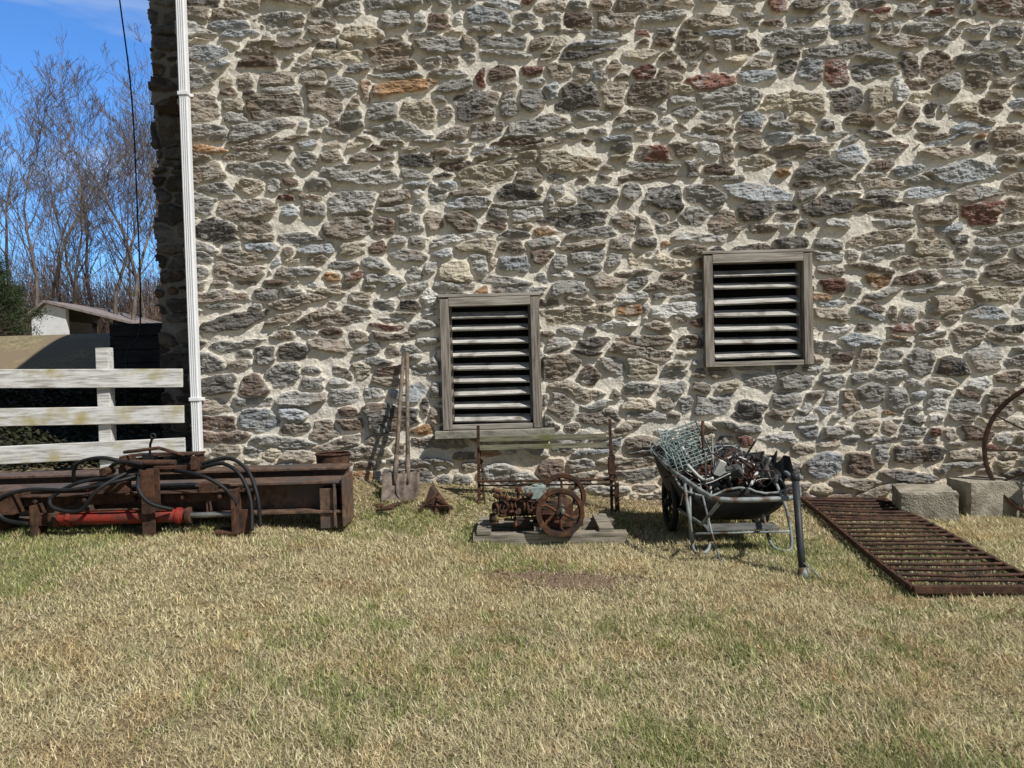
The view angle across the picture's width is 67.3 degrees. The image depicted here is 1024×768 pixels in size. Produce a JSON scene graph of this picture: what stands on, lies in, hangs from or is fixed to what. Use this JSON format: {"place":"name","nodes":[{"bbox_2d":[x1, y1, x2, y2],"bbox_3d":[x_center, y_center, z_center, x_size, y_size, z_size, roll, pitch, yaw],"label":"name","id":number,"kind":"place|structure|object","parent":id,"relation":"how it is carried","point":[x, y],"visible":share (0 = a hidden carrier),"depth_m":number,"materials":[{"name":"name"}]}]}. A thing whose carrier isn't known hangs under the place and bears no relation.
{"place":"outdoors","nodes":[
{"label":"outdoors","id":0,"kind":"place"},
{"bbox_2d":[0,0,159,321],"label":"sky","id":1,"kind":"structure","parent":0,"point":[26,26],"materials":[{"name":"blue"}]},
{"bbox_2d":[314,451,350,463],"bbox_3d":[-1.757,0.859,7.571,0.352,0.370,0.352,-2,1,0],"label":"rusty bucket","id":2,"kind":"object","parent":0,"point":[333,457],"visible":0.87,"depth_m":7.45,"materials":[{"name":"brown metal"}]},
{"bbox_2d":[0,333,1023,767],"bbox_3d":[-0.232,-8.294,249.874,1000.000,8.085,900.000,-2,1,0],"label":"ground","id":3,"kind":"structure","parent":0,"point":[52,351],"depth_m":4.02,"materials":[{"name":"plant"}]},
{"bbox_2d":[0,235,24,335],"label":"cedar tree","id":4,"kind":"object","parent":3,"relation":"on","point":[2,262],"visible":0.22,"depth_m":30.82,"materials":[{"name":"green plant"}]},
{"bbox_2d":[0,153,32,233],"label":"bare tree","id":5,"kind":"object","parent":3,"relation":"on","point":[17,192],"visible":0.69,"depth_m":30.77,"materials":[{"name":"brown plant"}]},
{"bbox_2d":[0,260,51,335],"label":"cedar tree","id":6,"kind":"object","parent":3,"relation":"on","point":[8,292],"visible":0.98,"depth_m":21.48,"materials":[{"name":"green plant"}]},
{"bbox_2d":[0,56,73,335],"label":"bare tree","id":7,"kind":"object","parent":3,"relation":"on","point":[6,223],"visible":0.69,"depth_m":33.24,"materials":[{"name":"brown plant"}]},
{"bbox_2d":[0,51,98,305],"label":"bare tree","id":8,"kind":"object","parent":3,"relation":"on","point":[26,227],"visible":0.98,"depth_m":29.45,"materials":[{"name":"brown plant"}]},
{"bbox_2d":[4,143,117,295],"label":"bare tree","id":9,"kind":"object","parent":3,"relation":"on","point":[55,186],"visible":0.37,"depth_m":40.22,"materials":[{"name":"brown plant"}]},
{"bbox_2d":[0,97,122,302],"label":"bare tree","id":10,"kind":"object","parent":3,"relation":"on","point":[63,196],"visible":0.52,"depth_m":37.62,"materials":[{"name":"brown plant"}]},
{"bbox_2d":[4,23,152,317],"bbox_3d":[-17.819,-8.060,32.322,5.400,12.903,5.472,0,2,45],"label":"bare tree","id":11,"kind":"object","parent":3,"relation":"on","point":[134,274],"visible":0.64,"depth_m":33.09,"materials":[{"name":"brown plant"}]},
{"bbox_2d":[0,181,161,335],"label":"brush thicket","id":12,"kind":"object","parent":3,"relation":"on","point":[46,288],"visible":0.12,"depth_m":35.77,"materials":[{"name":"brown plant"}]},
{"bbox_2d":[0,387,164,471],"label":"ivy ground cover","id":13,"kind":"object","parent":3,"relation":"on","point":[20,435],"visible":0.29,"depth_m":10.52,"materials":[{"name":"green plant"}]},
{"bbox_2d":[26,99,140,301],"bbox_3d":[-20.029,-8.381,37.774,5.344,13.422,6.491,-2,1,0],"label":"bare tree","id":14,"kind":"object","parent":3,"relation":"on","point":[58,292],"visible":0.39,"depth_m":36.33,"materials":[{"name":"brown plant"}]},
{"bbox_2d":[29,52,145,333],"bbox_3d":[-17.787,-8.012,34.100,5.254,12.735,5.122,0,2,40],"label":"bare tree","id":15,"kind":"object","parent":3,"relation":"on","point":[86,257],"visible":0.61,"depth_m":33.86,"materials":[{"name":"brown plant"}]},
{"bbox_2d":[20,300,161,334],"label":"white shed","id":16,"kind":"structure","parent":3,"relation":"on","point":[67,318],"depth_m":28.98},
{"bbox_2d":[41,127,141,304],"bbox_3d":[-17.557,-6.397,32.241,3.047,9.583,5.439,-2,1,0],"label":"bare tree","id":17,"kind":"object","parent":3,"relation":"on","point":[77,262],"visible":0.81,"depth_m":32.49,"materials":[{"name":"brown plant"}]},
{"bbox_2d":[0,348,185,468],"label":"wooden fence","id":18,"kind":"object","parent":3,"relation":"on","point":[105,378],"visible":0.62,"depth_m":7.79,"materials":[{"name":"white wood"}]},
{"bbox_2d":[53,96,158,323],"bbox_3d":[-14.328,-7.093,30.209,6.220,10.935,4.509,-2,2,-29],"label":"bare tree","id":19,"kind":"object","parent":3,"relation":"on","point":[134,307],"visible":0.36,"depth_m":29.91,"materials":[{"name":"brown plant"}]},
{"bbox_2d":[66,40,157,323],"bbox_3d":[-15.529,-7.796,31.600,4.345,12.293,5.023,-1,2,27],"label":"bare tree","id":20,"kind":"object","parent":3,"relation":"on","point":[116,293],"visible":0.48,"depth_m":31.09,"materials":[{"name":"brown plant"}]},
{"bbox_2d":[76,150,156,311],"bbox_3d":[-20.069,-7.572,40.289,4.200,11.670,4.512,0,2,43],"label":"bare tree","id":21,"kind":"object","parent":3,"relation":"on","point":[114,240],"visible":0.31,"depth_m":39.94,"materials":[{"name":"brown plant"}]},
{"bbox_2d":[0,433,262,538],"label":"log splitter","id":22,"kind":"object","parent":3,"relation":"on","point":[152,514],"visible":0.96,"depth_m":6.21,"materials":[{"name":"brown metal"}]},
{"bbox_2d":[101,22,161,271],"bbox_3d":[-13.176,-7.434,29.502,4.708,11.573,5.134,-2,1,0],"label":"bare tree","id":23,"kind":"object","parent":3,"relation":"on","point":[130,121],"visible":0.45,"depth_m":28.74,"materials":[{"name":"brown plant"}]},
{"bbox_2d":[109,323,161,368],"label":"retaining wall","id":24,"kind":"structure","parent":3,"relation":"on","point":[143,352],"depth_m":12.07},
{"bbox_2d":[113,107,160,320],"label":"bare tree","id":25,"kind":"object","parent":3,"relation":"on","point":[142,197],"visible":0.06,"depth_m":36.92,"materials":[{"name":"brown plant"}]},
{"bbox_2d":[120,62,156,255],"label":"bare tree","id":26,"kind":"object","parent":3,"relation":"on","point":[142,118],"visible":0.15,"depth_m":34.89,"materials":[{"name":"brown plant"}]},
{"bbox_2d":[0,471,353,528],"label":"steel beam","id":27,"kind":"structure","parent":3,"relation":"on","point":[330,499],"depth_m":6.63,"materials":[{"name":"brown metal"}]},
{"bbox_2d":[0,463,353,488],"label":"steel beam","id":28,"kind":"structure","parent":3,"relation":"on","point":[215,472],"depth_m":7.09,"materials":[{"name":"brown metal"}]},
{"bbox_2d":[373,500,407,511],"bbox_3d":[-1.169,1.144,7.227,0.364,0.047,0.477,-2,1,0],"label":"scrap iron pile","id":29,"kind":"object","parent":3,"relation":"on","point":[386,507],"visible":0.79,"depth_m":7.18,"materials":[{"name":"brown metal"}]},
{"bbox_2d":[381,356,406,501],"bbox_3d":[-1.153,0.439,7.631,0.244,1.428,0.637,-2,1,0],"label":"shovel","id":30,"kind":"object","parent":3,"relation":"on","point":[388,491],"visible":0.95,"depth_m":7.46,"materials":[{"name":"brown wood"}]},
{"bbox_2d":[396,352,419,501],"bbox_3d":[-1.024,0.417,7.642,0.236,1.471,0.615,-2,1,0],"label":"shovel","id":31,"kind":"object","parent":3,"relation":"on","point":[412,485],"visible":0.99,"depth_m":7.50,"materials":[{"name":"brown wood"}]},
{"bbox_2d":[415,485,452,511],"bbox_3d":[-0.746,1.071,7.190,0.422,0.228,0.207,-1,1,15],"label":"plow share scrap","id":32,"kind":"object","parent":3,"relation":"on","point":[435,500],"visible":0.95,"depth_m":7.19,"materials":[{"name":"brown metal"}]},
{"bbox_2d":[25,519,1014,744],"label":"fallen leaves","id":33,"kind":"object","parent":3,"relation":"on","point":[1010,610],"visible":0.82,"depth_m":4.42,"materials":[{"name":"brown plant"}]},
{"bbox_2d":[477,419,621,512],"bbox_3d":[0.356,0.826,7.432,1.395,0.941,0.150,-2,1,0],"label":"iron bed frame","id":34,"kind":"object","parent":3,"relation":"on","point":[612,466],"visible":0.94,"depth_m":7.44,"materials":[{"name":"brown metal"}]},
{"bbox_2d":[473,473,626,545],"bbox_3d":[0.310,1.072,6.597,1.283,0.530,0.701,-2,1,0],"label":"stationary engine","id":35,"kind":"object","parent":3,"relation":"on","point":[541,508],"visible":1,"depth_m":6.46,"materials":[{"name":"brown metal"}]},
{"bbox_2d":[481,567,653,601],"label":"bare soil clods","id":36,"kind":"object","parent":3,"relation":"on","point":[571,579],"visible":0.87,"depth_m":5.28,"materials":[{"name":"soil"}]},
{"bbox_2d":[147,0,1023,500],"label":"stone barn","id":37,"kind":"structure","parent":3,"relation":"on","point":[793,230],"depth_m":7.93,"materials":[{"name":"stone"}]},
{"bbox_2d":[119,0,140,439],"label":"hanging cable","id":38,"kind":"object","parent":37,"relation":"attached to","point":[136,199],"visible":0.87,"depth_m":9.44,"materials":[{"name":"black rubber"}]},
{"bbox_2d":[435,292,554,438],"bbox_3d":[-0.196,-0.199,8.082,1.220,1.478,0.550,-2,1,0],"label":"louvered window","id":39,"kind":"structure","parent":37,"relation":"in","point":[491,359],"depth_m":7.97,"materials":[{"name":"wood"}]},
{"bbox_2d":[700,249,813,366],"bbox_3d":[2.530,-0.762,8.111,1.210,1.240,0.470,-2,1,0],"label":"louvered window","id":40,"kind":"structure","parent":37,"relation":"in","point":[758,304],"depth_m":7.97,"materials":[{"name":"wood"}]},
{"bbox_2d":[353,477,1013,520],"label":"leaf litter","id":41,"kind":"object","parent":3,"relation":"on","point":[552,495],"visible":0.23,"depth_m":7.61,"materials":[{"name":"brown plant"}]},
{"bbox_2d":[650,420,801,561],"bbox_3d":[1.762,0.807,6.386,1.087,0.997,1.805,-2,1,0],"label":"garden cart","id":42,"kind":"object","parent":3,"relation":"on","point":[718,482],"visible":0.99,"depth_m":6.20,"materials":[{"name":"grey metal"}]},
{"bbox_2d":[790,472,819,577],"bbox_3d":[1.995,0.984,5.333,0.134,0.712,0.344,-2,1,0],"label":"drain pipe length","id":43,"kind":"object","parent":3,"relation":"on","point":[802,564],"visible":0.98,"depth_m":5.34,"materials":[{"name":"metal"}]},
{"bbox_2d":[801,497,1023,595],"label":"iron gate panel","id":44,"kind":"structure","parent":3,"relation":"on","point":[873,505],"depth_m":5.68,"materials":[{"name":"brown metal"}]},
{"bbox_2d":[892,483,958,522],"bbox_3d":[3.873,1.123,7.230,0.490,0.318,0.505,-1,1,17],"label":"concrete block","id":45,"kind":"object","parent":3,"relation":"on","point":[934,501],"depth_m":7.01,"materials":[{"name":"grey concrete"}]},
{"bbox_2d":[946,475,1023,518],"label":"concrete block","id":46,"kind":"object","parent":3,"relation":"on","point":[981,496],"depth_m":7.12,"materials":[{"name":"grey concrete"}]},
{"bbox_2d":[982,388,1023,513],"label":"iron wagon wheel","id":47,"kind":"object","parent":3,"relation":"on","point":[994,416],"visible":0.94,"depth_m":7.18,"materials":[{"name":"brown metal"}]}
]}

